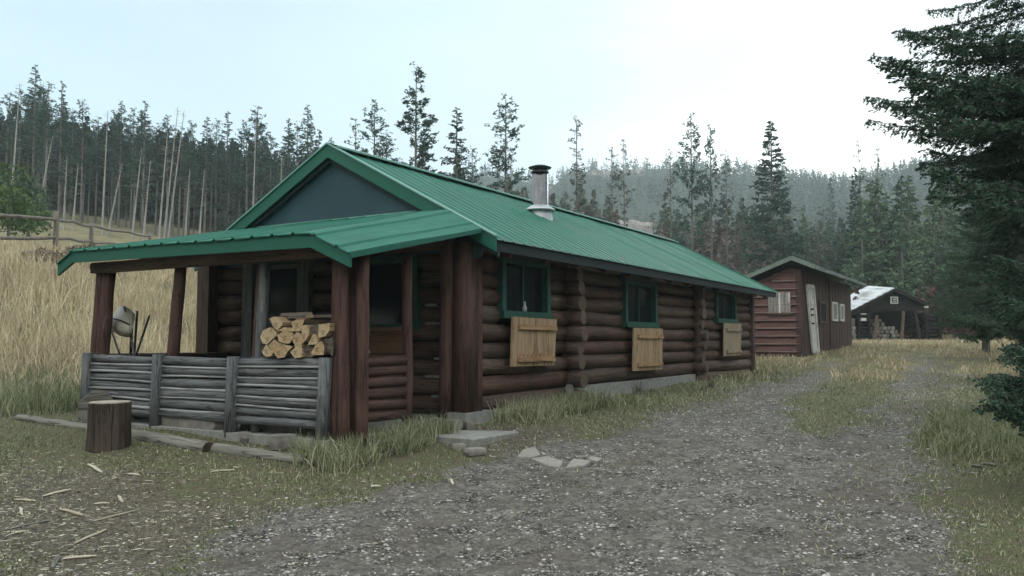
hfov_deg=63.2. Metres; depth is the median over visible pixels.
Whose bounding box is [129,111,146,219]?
pine tree
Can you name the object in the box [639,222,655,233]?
rock outcrop
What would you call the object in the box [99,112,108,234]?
dead trunk
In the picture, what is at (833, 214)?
spruce tree
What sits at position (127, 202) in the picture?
pine tree
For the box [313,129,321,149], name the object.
pine tree
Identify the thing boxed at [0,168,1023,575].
ground
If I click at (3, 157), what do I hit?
pine tree
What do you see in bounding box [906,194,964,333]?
spruce tree
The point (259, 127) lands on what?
pine tree
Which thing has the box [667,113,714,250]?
pine tree
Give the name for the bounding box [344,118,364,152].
pine tree
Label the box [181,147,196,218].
pine tree
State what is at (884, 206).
spruce tree
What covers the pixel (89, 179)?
pine tree
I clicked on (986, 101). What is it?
fir tree
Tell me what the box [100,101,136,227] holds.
pine tree
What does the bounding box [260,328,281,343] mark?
firewood
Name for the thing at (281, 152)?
pine tree
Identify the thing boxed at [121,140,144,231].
pine tree
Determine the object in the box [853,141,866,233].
spruce tree
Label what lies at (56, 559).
kindling stick
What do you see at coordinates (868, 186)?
spruce tree
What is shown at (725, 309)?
window frame
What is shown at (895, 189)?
spruce tree
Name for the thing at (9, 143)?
pine tree
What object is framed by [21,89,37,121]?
pine tree
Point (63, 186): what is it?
pine tree
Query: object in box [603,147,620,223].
pine tree
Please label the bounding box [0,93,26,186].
pine tree
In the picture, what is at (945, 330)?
red brush
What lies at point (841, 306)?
shed window
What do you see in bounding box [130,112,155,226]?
pine tree
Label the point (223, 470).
kindling stick
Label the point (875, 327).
leaning plank
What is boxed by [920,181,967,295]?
spruce tree
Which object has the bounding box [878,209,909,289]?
spruce tree
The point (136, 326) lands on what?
long handled tool
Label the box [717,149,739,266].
pine tree
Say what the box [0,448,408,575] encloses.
wood chips
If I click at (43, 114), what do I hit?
pine tree
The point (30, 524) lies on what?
kindling stick
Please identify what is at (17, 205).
leafy tree
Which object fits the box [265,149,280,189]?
pine tree
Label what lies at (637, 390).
weed
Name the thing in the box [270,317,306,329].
firewood
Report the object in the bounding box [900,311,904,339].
leaning plank
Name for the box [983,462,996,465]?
wood chip
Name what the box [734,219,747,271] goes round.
woodland tree
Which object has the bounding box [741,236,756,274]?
woodland tree
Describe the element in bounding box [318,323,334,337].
firewood
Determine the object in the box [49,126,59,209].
pine tree
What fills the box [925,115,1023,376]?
fir tree
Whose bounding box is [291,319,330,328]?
firewood
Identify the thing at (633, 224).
rock outcrop
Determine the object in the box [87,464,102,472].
kindling stick
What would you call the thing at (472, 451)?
broken stone
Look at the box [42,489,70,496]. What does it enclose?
kindling stick
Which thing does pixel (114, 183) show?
pine tree
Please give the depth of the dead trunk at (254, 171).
56.44 m
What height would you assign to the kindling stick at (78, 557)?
0.021 m
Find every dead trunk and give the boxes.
[11,84,23,189]
[39,137,57,199]
[57,159,71,229]
[66,163,84,230]
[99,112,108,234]
[105,163,125,235]
[131,149,143,238]
[141,160,155,240]
[158,131,171,238]
[163,109,179,237]
[167,113,184,237]
[182,170,195,235]
[198,170,208,233]
[247,129,261,206]
[280,156,283,180]
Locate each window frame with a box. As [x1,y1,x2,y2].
[494,258,552,318]
[618,281,659,327]
[711,290,737,323]
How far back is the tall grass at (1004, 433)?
8.66 m
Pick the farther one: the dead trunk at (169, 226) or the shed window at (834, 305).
the dead trunk at (169, 226)
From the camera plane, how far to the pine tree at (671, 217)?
60.45 m
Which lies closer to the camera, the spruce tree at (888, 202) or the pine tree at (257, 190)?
the pine tree at (257, 190)
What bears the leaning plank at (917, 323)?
on the ground at (446, 552)
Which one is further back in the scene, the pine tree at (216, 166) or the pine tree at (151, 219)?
the pine tree at (151, 219)
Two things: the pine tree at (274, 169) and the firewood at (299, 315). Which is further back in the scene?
the pine tree at (274, 169)
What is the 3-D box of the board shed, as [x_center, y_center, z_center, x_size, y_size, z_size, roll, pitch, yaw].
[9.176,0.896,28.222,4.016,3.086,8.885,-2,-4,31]
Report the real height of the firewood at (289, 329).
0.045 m
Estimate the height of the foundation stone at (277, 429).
0.239 m
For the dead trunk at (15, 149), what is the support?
on the ground at (446, 552)
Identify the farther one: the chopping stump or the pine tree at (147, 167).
the pine tree at (147, 167)
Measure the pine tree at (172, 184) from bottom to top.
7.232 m
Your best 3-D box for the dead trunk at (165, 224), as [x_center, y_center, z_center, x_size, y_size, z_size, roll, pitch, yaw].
[-22.501,-7.364,55.201,1.027,9.417,0.879,2,-4,-27]
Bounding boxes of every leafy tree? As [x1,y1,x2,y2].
[0,162,60,242]
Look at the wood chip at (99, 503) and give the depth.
6.72 m
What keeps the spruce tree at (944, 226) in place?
on the ground at (446, 552)
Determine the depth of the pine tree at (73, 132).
66.74 m
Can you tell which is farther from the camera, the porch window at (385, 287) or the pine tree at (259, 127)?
the pine tree at (259, 127)
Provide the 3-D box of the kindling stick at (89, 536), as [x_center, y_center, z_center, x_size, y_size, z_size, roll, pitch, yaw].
[-3.004,1.768,5.945,0.028,0.022,0.287,-1,3,19]
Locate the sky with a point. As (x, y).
(634, 72)
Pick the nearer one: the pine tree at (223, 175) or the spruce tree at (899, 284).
the spruce tree at (899, 284)
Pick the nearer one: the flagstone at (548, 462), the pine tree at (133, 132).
the flagstone at (548, 462)
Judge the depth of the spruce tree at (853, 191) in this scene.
64.52 m
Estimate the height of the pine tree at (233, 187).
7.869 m
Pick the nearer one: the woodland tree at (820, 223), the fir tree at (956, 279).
the fir tree at (956, 279)
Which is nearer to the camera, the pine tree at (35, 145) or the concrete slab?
the concrete slab
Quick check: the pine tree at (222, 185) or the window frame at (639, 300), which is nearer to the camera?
the window frame at (639, 300)
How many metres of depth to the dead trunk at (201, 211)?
55.99 m
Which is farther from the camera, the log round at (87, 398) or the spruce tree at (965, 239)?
the spruce tree at (965, 239)
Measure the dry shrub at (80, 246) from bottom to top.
0.593 m
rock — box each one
[239,431,250,442]
[269,433,297,449]
[444,419,462,430]
[463,421,475,429]
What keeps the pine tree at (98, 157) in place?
on the ground at (446, 552)
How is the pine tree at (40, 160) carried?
on the ground at (446, 552)
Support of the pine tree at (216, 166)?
on the ground at (446, 552)
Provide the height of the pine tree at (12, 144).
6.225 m
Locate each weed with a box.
[625,380,645,395]
[707,379,714,388]
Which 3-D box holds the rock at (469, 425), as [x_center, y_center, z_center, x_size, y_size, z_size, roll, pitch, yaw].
[-0.487,1.573,9.503,0.112,0.105,0.144,2,-4,-25]
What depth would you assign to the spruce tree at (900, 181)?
58.17 m
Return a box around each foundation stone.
[161,417,223,429]
[240,424,314,434]
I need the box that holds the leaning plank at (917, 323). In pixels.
[913,308,921,339]
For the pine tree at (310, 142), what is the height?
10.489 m
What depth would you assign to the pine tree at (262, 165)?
67.60 m
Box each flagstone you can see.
[517,447,539,459]
[531,456,562,468]
[565,458,591,469]
[587,456,602,464]
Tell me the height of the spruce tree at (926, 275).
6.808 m
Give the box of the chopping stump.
[85,400,131,451]
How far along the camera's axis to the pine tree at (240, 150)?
65.77 m
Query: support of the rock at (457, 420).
on the concrete slab
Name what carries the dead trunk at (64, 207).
on the ground at (446, 552)
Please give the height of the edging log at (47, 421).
0.128 m
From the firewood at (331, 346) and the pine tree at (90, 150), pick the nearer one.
the firewood at (331, 346)
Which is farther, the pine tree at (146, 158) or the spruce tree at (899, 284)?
the pine tree at (146, 158)
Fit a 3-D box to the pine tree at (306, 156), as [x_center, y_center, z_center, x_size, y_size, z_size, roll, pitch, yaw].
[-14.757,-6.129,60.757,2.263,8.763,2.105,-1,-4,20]
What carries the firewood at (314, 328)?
on the firewood at (314, 339)
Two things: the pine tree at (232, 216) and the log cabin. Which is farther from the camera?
the pine tree at (232, 216)
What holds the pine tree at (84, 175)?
on the ground at (446, 552)
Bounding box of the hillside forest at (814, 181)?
[453,142,1015,234]
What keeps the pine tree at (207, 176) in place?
on the ground at (446, 552)
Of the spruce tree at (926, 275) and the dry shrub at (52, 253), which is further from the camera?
the spruce tree at (926, 275)
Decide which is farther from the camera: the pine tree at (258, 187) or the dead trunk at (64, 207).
the pine tree at (258, 187)
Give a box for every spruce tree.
[736,121,815,272]
[824,177,837,246]
[835,223,853,290]
[836,194,869,283]
[841,167,865,267]
[841,196,892,293]
[843,219,861,290]
[846,179,900,273]
[851,178,913,290]
[852,203,895,291]
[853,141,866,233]
[869,149,887,256]
[876,193,900,260]
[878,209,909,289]
[883,211,929,304]
[884,183,913,257]
[886,175,948,295]
[889,175,916,292]
[897,205,923,278]
[904,218,933,297]
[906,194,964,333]
[917,230,957,331]
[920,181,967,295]
[921,183,975,297]
[921,184,967,296]
[957,223,974,268]
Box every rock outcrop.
[585,170,610,178]
[613,169,645,176]
[619,220,641,229]
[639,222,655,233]
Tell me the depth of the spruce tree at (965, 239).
77.33 m
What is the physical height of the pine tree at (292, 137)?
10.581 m
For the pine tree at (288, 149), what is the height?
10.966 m
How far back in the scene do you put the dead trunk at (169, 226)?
55.47 m
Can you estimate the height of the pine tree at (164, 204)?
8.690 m
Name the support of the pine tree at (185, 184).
on the ground at (446, 552)
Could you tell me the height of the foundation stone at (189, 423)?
0.240 m
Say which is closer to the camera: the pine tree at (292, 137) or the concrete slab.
the concrete slab
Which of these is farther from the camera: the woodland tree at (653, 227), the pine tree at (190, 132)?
the woodland tree at (653, 227)
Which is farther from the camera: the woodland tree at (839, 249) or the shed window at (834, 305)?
the woodland tree at (839, 249)
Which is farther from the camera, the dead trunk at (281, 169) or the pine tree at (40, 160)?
the pine tree at (40, 160)
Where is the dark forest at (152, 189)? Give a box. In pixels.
[0,103,309,225]
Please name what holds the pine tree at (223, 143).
on the ground at (446, 552)
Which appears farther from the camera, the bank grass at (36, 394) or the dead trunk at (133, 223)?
the dead trunk at (133, 223)
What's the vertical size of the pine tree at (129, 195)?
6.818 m
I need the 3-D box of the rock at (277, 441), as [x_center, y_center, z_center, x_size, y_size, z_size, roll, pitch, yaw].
[-2.322,1.560,8.453,0.280,0.164,0.216,1,-4,-23]
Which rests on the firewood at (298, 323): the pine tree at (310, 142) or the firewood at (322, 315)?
the firewood at (322, 315)
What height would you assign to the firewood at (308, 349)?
0.131 m
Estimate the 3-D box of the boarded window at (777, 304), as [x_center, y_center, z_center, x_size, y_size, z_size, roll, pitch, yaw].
[7.782,0.443,24.249,0.738,0.695,0.050,-2,-4,31]
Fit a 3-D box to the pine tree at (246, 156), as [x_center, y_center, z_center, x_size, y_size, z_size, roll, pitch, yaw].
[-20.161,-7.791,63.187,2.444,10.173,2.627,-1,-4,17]
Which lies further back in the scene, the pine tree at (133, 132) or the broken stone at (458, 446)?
the pine tree at (133, 132)
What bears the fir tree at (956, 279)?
on the ground at (446, 552)
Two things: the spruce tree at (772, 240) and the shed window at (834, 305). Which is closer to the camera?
the shed window at (834, 305)
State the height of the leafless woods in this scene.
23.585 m
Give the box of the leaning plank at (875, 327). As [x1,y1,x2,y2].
[873,315,878,339]
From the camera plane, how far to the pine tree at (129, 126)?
94.12 m
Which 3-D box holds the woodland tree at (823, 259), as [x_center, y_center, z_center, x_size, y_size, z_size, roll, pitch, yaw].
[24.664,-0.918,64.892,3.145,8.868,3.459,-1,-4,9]
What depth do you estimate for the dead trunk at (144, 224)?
54.49 m
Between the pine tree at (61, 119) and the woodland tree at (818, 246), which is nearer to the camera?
the pine tree at (61, 119)
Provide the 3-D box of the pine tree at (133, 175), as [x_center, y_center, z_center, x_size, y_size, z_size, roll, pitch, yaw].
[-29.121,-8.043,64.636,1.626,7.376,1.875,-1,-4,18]
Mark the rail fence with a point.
(55, 237)
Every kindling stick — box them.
[0,520,49,531]
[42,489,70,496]
[51,555,59,568]
[59,508,83,516]
[63,555,96,559]
[74,529,106,543]
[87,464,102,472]
[93,510,136,521]
[210,469,234,471]
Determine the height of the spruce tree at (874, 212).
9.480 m
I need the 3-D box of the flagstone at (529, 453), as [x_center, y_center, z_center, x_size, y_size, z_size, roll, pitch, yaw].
[0.165,1.672,8.344,0.231,0.113,0.448,0,-4,0]
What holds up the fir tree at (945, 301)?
on the ground at (446, 552)
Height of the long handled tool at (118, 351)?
1.118 m
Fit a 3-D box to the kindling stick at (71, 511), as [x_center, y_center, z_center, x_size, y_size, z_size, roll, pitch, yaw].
[-3.417,1.732,6.455,0.298,0.031,0.033,2,-2,30]
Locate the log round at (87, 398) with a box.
[77,391,113,422]
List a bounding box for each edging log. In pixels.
[14,414,86,429]
[131,428,212,452]
[210,443,309,464]
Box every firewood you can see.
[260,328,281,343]
[262,344,275,356]
[269,339,294,357]
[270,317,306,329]
[277,327,300,330]
[278,331,301,342]
[280,312,313,318]
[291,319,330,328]
[291,344,307,357]
[293,332,308,344]
[301,325,312,340]
[304,345,330,356]
[308,334,323,344]
[311,322,324,336]
[311,341,330,354]
[313,315,330,316]
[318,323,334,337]
[327,337,335,355]
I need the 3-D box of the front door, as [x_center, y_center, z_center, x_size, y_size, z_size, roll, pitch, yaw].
[-3.362,0.631,11.850,1.330,2.200,0.142,-2,-4,31]
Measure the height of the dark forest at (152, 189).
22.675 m
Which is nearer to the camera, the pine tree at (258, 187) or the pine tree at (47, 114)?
the pine tree at (47, 114)
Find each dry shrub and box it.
[21,247,65,262]
[62,242,99,252]
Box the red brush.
[851,284,1001,338]
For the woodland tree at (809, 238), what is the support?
on the ground at (446, 552)
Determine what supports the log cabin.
on the ground at (446, 552)
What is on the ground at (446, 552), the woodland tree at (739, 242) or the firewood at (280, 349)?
the woodland tree at (739, 242)
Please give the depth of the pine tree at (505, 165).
48.43 m
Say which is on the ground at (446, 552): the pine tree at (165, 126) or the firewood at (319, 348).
the pine tree at (165, 126)
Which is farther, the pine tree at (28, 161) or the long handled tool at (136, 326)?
the pine tree at (28, 161)
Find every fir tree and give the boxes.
[863,0,1023,347]
[917,62,1023,318]
[924,164,1008,352]
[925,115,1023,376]
[969,341,1023,436]
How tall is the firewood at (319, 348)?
0.146 m
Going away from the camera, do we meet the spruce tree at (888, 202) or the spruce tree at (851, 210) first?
the spruce tree at (851, 210)
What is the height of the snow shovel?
1.441 m
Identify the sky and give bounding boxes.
[0,0,1023,187]
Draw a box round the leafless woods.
[519,192,843,274]
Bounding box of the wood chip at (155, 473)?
[142,472,164,473]
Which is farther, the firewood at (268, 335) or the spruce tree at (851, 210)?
the spruce tree at (851, 210)
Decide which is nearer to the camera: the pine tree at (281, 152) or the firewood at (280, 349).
the firewood at (280, 349)
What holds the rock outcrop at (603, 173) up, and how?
on the ground at (446, 552)
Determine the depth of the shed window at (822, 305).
26.42 m
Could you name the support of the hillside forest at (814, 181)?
on the ground at (446, 552)
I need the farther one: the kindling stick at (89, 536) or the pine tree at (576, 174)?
the pine tree at (576, 174)
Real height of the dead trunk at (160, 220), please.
7.720 m
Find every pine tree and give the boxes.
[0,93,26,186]
[0,112,22,187]
[0,132,12,176]
[0,134,19,192]
[10,88,37,199]
[13,64,54,209]
[13,100,39,201]
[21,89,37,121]
[23,108,44,205]
[24,86,55,202]
[29,82,57,193]
[30,82,60,208]
[33,126,56,196]
[37,80,79,218]
[47,119,77,217]
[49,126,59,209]
[50,127,62,209]
[54,138,80,214]
[55,104,69,129]
[56,108,80,216]
[64,99,104,222]
[77,128,94,220]
[77,154,98,223]
[86,116,110,221]
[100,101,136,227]
[100,110,123,222]
[100,158,114,221]
[100,167,127,219]
[104,109,133,224]
[111,135,139,226]
[120,108,143,228]
[120,134,148,220]
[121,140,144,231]
[121,151,141,206]
[123,101,165,233]
[124,115,136,143]
[125,140,146,221]
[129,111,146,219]
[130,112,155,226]
[136,125,154,188]
[145,123,170,234]
[145,127,161,221]
[150,130,183,218]
[151,115,180,236]
[159,143,185,236]
[164,146,183,234]
[168,126,195,236]
[176,120,202,234]
[178,139,195,235]
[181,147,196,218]
[185,163,203,234]
[187,116,224,232]
[201,137,218,231]
[202,118,228,229]
[203,111,243,228]
[209,151,240,231]
[212,149,225,225]
[217,152,237,216]
[224,148,244,220]
[227,129,251,218]
[230,120,267,211]
[240,105,275,203]
[243,123,269,204]
[243,139,268,208]
[245,150,251,200]
[248,134,274,197]
[248,139,269,208]
[256,134,287,192]
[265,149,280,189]
[272,118,296,184]
[274,144,289,178]
[274,159,285,186]
[280,121,305,180]
[295,105,316,166]
[299,121,316,161]
[300,144,315,161]
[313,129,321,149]
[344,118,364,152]
[353,99,393,156]
[376,130,401,162]
[394,61,440,173]
[440,107,470,181]
[460,148,483,184]
[481,93,531,194]
[567,115,589,212]
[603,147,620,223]
[613,139,634,226]
[663,149,684,239]
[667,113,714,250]
[697,124,721,259]
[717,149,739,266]
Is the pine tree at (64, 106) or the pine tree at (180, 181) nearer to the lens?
the pine tree at (180, 181)
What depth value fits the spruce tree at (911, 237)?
62.36 m
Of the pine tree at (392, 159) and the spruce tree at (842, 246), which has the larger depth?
the spruce tree at (842, 246)
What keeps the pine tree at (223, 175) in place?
on the ground at (446, 552)
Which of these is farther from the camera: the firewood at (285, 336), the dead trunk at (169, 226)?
the dead trunk at (169, 226)
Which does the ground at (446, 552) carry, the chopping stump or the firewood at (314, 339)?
the chopping stump
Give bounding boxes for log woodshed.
[851,286,942,340]
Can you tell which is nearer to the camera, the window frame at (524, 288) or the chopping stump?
the chopping stump
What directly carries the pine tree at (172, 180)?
on the ground at (446, 552)
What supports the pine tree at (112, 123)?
on the ground at (446, 552)
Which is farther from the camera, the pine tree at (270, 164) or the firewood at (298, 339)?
the pine tree at (270, 164)
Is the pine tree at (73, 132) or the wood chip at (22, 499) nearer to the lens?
the wood chip at (22, 499)
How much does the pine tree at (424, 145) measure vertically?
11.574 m
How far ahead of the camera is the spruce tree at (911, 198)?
56.60 m
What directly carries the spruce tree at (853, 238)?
on the ground at (446, 552)
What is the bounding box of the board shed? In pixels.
[745,256,866,356]
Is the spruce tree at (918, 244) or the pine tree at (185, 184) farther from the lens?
the pine tree at (185, 184)
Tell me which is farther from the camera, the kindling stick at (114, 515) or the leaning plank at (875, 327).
the leaning plank at (875, 327)
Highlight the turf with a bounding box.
[0,332,1023,575]
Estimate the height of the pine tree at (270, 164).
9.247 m
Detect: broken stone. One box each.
[451,443,465,449]
[463,447,486,455]
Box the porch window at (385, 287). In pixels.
[369,256,422,328]
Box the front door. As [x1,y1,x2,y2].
[241,259,313,408]
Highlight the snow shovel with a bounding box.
[112,306,148,419]
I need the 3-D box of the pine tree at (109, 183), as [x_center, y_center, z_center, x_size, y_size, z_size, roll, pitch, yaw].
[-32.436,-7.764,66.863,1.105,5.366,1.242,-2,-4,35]
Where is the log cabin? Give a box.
[56,142,775,453]
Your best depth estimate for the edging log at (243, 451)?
8.10 m
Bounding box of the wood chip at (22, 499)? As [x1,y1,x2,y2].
[15,498,35,501]
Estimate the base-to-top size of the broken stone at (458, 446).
0.065 m
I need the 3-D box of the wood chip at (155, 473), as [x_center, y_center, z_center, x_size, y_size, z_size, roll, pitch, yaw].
[-3.242,1.674,7.536,0.196,0.015,0.019,0,-4,-7]
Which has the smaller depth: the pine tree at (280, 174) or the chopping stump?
the chopping stump
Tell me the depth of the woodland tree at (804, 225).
74.99 m
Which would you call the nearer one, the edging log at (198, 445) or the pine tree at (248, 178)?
the edging log at (198, 445)
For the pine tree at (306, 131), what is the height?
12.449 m
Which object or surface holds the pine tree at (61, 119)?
on the ground at (446, 552)
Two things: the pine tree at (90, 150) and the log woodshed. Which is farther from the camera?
the pine tree at (90, 150)
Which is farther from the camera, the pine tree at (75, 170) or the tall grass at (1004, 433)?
the pine tree at (75, 170)
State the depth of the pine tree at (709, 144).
63.50 m
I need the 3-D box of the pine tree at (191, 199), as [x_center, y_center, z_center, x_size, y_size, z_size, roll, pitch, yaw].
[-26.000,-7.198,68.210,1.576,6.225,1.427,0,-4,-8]
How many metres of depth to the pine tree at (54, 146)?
73.36 m
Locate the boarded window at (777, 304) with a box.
[766,291,792,314]
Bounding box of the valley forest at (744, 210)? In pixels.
[417,150,992,272]
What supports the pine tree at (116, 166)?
on the ground at (446, 552)
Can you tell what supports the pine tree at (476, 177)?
on the ground at (446, 552)
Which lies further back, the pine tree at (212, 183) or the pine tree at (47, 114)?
the pine tree at (212, 183)
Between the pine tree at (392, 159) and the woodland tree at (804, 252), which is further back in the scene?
the woodland tree at (804, 252)
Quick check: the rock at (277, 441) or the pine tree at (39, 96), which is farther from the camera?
the pine tree at (39, 96)
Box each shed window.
[819,301,826,323]
[831,302,837,320]
[839,304,844,320]
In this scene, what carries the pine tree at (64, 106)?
on the ground at (446, 552)
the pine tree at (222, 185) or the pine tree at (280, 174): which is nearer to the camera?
the pine tree at (280, 174)
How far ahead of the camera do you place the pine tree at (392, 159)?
47.55 m
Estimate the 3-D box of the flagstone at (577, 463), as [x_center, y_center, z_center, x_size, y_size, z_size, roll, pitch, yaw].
[0.627,1.690,7.880,0.183,0.106,0.313,-1,-4,19]
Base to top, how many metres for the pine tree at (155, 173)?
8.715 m
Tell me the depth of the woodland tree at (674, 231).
68.50 m
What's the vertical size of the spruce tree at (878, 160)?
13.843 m
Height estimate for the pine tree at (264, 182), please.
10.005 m
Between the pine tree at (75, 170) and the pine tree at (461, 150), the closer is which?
the pine tree at (461, 150)
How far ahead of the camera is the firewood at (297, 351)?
8.53 m
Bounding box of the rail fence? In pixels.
[0,211,151,248]
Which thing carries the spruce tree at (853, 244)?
on the ground at (446, 552)
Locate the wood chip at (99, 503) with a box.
[94,502,109,504]
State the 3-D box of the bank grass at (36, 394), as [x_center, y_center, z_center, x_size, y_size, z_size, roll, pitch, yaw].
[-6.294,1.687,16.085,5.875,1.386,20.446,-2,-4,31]
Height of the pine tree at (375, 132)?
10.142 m
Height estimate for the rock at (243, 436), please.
0.110 m
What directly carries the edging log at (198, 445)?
on the ground at (446, 552)
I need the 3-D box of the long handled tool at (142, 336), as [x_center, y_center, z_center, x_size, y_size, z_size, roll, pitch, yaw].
[-4.989,1.023,10.934,0.750,1.316,0.114,-2,-4,28]
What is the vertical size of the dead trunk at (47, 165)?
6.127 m
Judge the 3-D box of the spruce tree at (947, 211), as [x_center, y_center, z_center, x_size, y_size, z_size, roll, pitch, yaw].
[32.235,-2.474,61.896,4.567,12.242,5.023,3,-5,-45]
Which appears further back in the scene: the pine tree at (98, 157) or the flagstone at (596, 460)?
the pine tree at (98, 157)
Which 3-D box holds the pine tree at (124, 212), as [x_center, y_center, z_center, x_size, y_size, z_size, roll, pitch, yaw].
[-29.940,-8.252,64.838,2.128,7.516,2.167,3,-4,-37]
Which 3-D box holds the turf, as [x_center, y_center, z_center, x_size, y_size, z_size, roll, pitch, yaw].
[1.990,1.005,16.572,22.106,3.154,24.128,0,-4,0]
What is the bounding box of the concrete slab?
[433,430,518,446]
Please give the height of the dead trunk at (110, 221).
5.108 m
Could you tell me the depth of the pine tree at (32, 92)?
63.83 m
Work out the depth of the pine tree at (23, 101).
66.86 m
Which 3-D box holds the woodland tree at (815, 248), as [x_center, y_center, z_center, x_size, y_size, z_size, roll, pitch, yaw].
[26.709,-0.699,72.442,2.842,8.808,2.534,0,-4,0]
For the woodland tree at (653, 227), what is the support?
on the ground at (446, 552)
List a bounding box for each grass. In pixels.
[0,235,197,388]
[0,357,126,417]
[283,367,810,475]
[718,334,1018,382]
[909,400,1023,467]
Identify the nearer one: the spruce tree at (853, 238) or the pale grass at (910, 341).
the pale grass at (910, 341)
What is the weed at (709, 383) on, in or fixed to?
on the ground at (446, 552)
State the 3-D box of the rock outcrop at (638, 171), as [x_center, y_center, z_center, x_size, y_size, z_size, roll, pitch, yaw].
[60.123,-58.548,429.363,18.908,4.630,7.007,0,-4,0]
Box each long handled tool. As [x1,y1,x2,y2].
[111,331,145,418]
[129,329,132,363]
[132,311,138,416]
[136,315,149,355]
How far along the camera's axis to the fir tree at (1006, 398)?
6.55 m
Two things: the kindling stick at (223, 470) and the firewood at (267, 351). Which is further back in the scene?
the firewood at (267, 351)
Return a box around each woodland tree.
[648,212,658,234]
[666,221,690,247]
[729,210,748,272]
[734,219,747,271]
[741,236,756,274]
[778,230,810,259]
[798,206,815,260]
[803,231,817,263]
[807,230,833,268]
[811,227,821,267]
[817,206,832,267]
[819,220,842,281]
[833,231,842,268]
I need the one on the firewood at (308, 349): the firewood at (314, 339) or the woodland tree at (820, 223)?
the firewood at (314, 339)
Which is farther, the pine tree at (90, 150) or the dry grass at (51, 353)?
the pine tree at (90, 150)
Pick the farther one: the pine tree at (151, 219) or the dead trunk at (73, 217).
the pine tree at (151, 219)
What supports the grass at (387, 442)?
on the ground at (446, 552)
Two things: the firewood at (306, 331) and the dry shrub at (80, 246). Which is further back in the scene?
the dry shrub at (80, 246)
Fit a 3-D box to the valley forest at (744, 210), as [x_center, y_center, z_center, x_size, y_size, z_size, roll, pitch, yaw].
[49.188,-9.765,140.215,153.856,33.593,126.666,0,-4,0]
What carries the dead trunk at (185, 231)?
on the ground at (446, 552)
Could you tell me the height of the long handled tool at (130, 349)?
1.351 m
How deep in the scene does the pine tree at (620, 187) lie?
58.49 m

